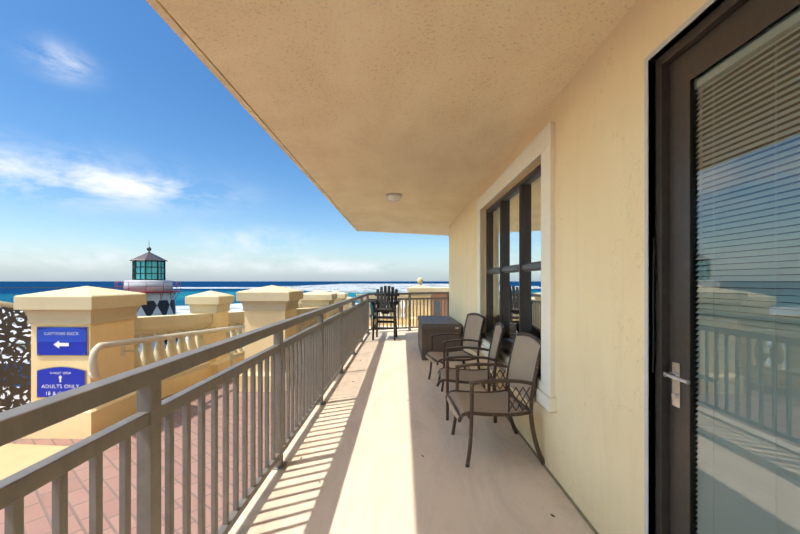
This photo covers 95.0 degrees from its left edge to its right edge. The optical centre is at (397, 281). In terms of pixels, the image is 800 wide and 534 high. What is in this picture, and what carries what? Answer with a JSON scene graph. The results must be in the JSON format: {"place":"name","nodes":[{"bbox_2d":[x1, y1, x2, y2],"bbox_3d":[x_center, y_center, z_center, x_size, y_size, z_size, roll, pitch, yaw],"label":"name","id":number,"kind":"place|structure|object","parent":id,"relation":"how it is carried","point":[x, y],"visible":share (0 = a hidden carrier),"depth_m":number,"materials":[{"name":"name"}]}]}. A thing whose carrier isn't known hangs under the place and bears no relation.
{"place":"outdoors","nodes":[
{"label":"outdoors","id":0,"kind":"place"},
{"bbox_2d":[0,444,68,479],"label":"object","id":1,"kind":"object","parent":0,"point":[14,458],"visible":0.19,"depth_m":3.01,"materials":[{"name":"beige concrete"}]},
{"bbox_2d":[0,287,123,287],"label":"jetty rock","id":2,"kind":"object","parent":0,"point":[54,287],"visible":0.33,"depth_m":1027.73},
{"bbox_2d":[0,303,357,363],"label":"beach dunes","id":3,"kind":"structure","parent":0,"point":[186,309],"depth_m":138.83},
{"bbox_2d":[0,300,417,533],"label":"paver deck","id":4,"kind":"structure","parent":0,"point":[37,511],"depth_m":2.67,"materials":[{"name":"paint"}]},
{"bbox_2d":[0,301,30,411],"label":"screen","id":5,"kind":"object","parent":4,"relation":"on","point":[10,374],"depth_m":3.51,"materials":[{"name":"brown metal"}]},
{"bbox_2d":[14,285,352,438],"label":"boundary wall","id":6,"kind":"structure","parent":4,"relation":"on","point":[105,314],"depth_m":4.29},
{"bbox_2d":[37,326,88,397],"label":"signs","id":7,"kind":"object","parent":6,"relation":"attached to","point":[60,341],"visible":0.9,"depth_m":3.40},
{"bbox_2d":[88,325,244,378],"bbox_3d":[-2.666,1.057,10.121,0.207,1.002,13.822,0,0,1],"label":"ramp handrail","id":8,"kind":"object","parent":6,"relation":"attached to","point":[94,373],"visible":0.77,"depth_m":3.81,"materials":[{"name":"metal"}]},
{"bbox_2d":[356,277,433,332],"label":"parapet wall","id":9,"kind":"structure","parent":4,"relation":"on","point":[419,287],"depth_m":11.90,"materials":[{"name":"paint"}]},
{"bbox_2d":[431,287,448,315],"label":"pillar","id":10,"kind":"structure","parent":4,"relation":"on","point":[441,289],"depth_m":14.97,"materials":[{"name":"stone"}]},
{"bbox_2d":[173,287,258,288],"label":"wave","id":11,"kind":"object","parent":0,"point":[215,287],"visible":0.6,"depth_m":1048.01,"materials":[{"name":"white liquid"}]},
{"bbox_2d":[0,281,448,386],"bbox_3d":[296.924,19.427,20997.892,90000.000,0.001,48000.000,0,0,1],"label":"sea","id":12,"kind":"structure","parent":0,"point":[7,294],"depth_m":1671.38,"materials":[{"name":"liquid"}]},
{"bbox_2d":[115,247,180,354],"bbox_3d":[-19.139,7.122,28.265,6.170,20.610,6.170,0,0,1],"label":"lighthouse","id":13,"kind":"object","parent":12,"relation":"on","point":[149,277],"visible":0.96,"depth_m":27.35,"materials":[{"name":"white"}]},
{"bbox_2d":[0,0,448,280],"label":"sky","id":14,"kind":"structure","parent":0,"point":[117,141],"materials":[{"name":"blue"}]},
{"bbox_2d":[280,284,448,291],"bbox_3d":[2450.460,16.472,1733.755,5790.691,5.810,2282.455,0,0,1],"label":"beach","id":15,"kind":"structure","parent":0,"point":[358,287],"depth_m":972.51,"materials":[{"name":"white sand"}]},
{"bbox_2d":[228,330,594,533],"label":"balcony floor","id":16,"kind":"structure","parent":0,"point":[383,421],"depth_m":2.76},
{"bbox_2d":[0,292,448,533],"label":"balcony railing","id":17,"kind":"object","parent":16,"relation":"on","point":[325,349],"visible":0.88,"depth_m":1.62,"materials":[{"name":"grey metal"}]},
{"bbox_2d":[368,286,400,340],"bbox_3d":[-0.298,0.774,9.099,0.745,1.313,0.682,0,0,7],"label":"adirondack chair","id":18,"kind":"object","parent":16,"relation":"on","point":[381,305],"visible":1,"depth_m":9.28,"materials":[{"name":"black wood"}]},
{"bbox_2d":[418,316,461,359],"bbox_3d":[0.803,1.097,7.389,0.724,0.660,1.608,0,0,1],"label":"storage box","id":19,"kind":"object","parent":16,"relation":"on","point":[428,326],"visible":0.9,"depth_m":6.61,"materials":[{"name":"plastic"}]},
{"bbox_2d":[425,313,484,391],"bbox_3d":[0.789,0.940,5.098,0.695,0.987,0.632,0,0,-11],"label":"sling chair","id":20,"kind":"object","parent":16,"relation":"on","point":[473,330],"visible":0.94,"depth_m":5.15,"materials":[{"name":"brown fabric"}]},
{"bbox_2d":[436,322,504,422],"bbox_3d":[0.786,0.937,4.012,0.700,0.981,0.596,0,0,8],"label":"sling chair","id":21,"kind":"object","parent":16,"relation":"on","point":[447,374],"visible":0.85,"depth_m":4.02,"materials":[{"name":"brown fabric"}]},
{"bbox_2d":[445,332,544,467],"bbox_3d":[0.801,0.940,3.130,0.695,0.987,0.632,0,0,-2],"label":"sling chair","id":22,"kind":"object","parent":16,"relation":"on","point":[522,366],"visible":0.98,"depth_m":3.08,"materials":[{"name":"brown fabric"}]},
{"bbox_2d":[449,0,723,533],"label":"building wall","id":23,"kind":"structure","parent":16,"relation":"on","point":[590,433],"depth_m":2.02,"materials":[{"name":"paint"}]},
{"bbox_2d":[146,0,636,235],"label":"balcony ceiling","id":24,"kind":"structure","parent":23,"relation":"attached to","point":[431,111],"depth_m":2.39,"materials":[{"name":"paint"}]},
{"bbox_2d":[386,193,402,200],"bbox_3d":[-0.048,-1.265,5.573,0.254,0.097,0.254,0,0,1],"label":"ceiling lamp","id":25,"kind":"object","parent":24,"relation":"attached to","point":[393,196],"visible":1,"depth_m":5.49,"materials":[{"name":"beige glass"}]},
{"bbox_2d":[477,122,556,411],"bbox_3d":[1.189,-0.111,3.940,0.179,2.085,2.660,0,0,1],"label":"window","id":26,"kind":"structure","parent":23,"relation":"attached to","point":[520,256],"depth_m":3.54,"materials":[{"name":"paint"}]},
{"bbox_2d":[645,0,799,533],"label":"glass door","id":27,"kind":"structure","parent":23,"relation":"attached to","point":[726,431],"depth_m":1.34,"materials":[{"name":"brown metal"}]}
]}

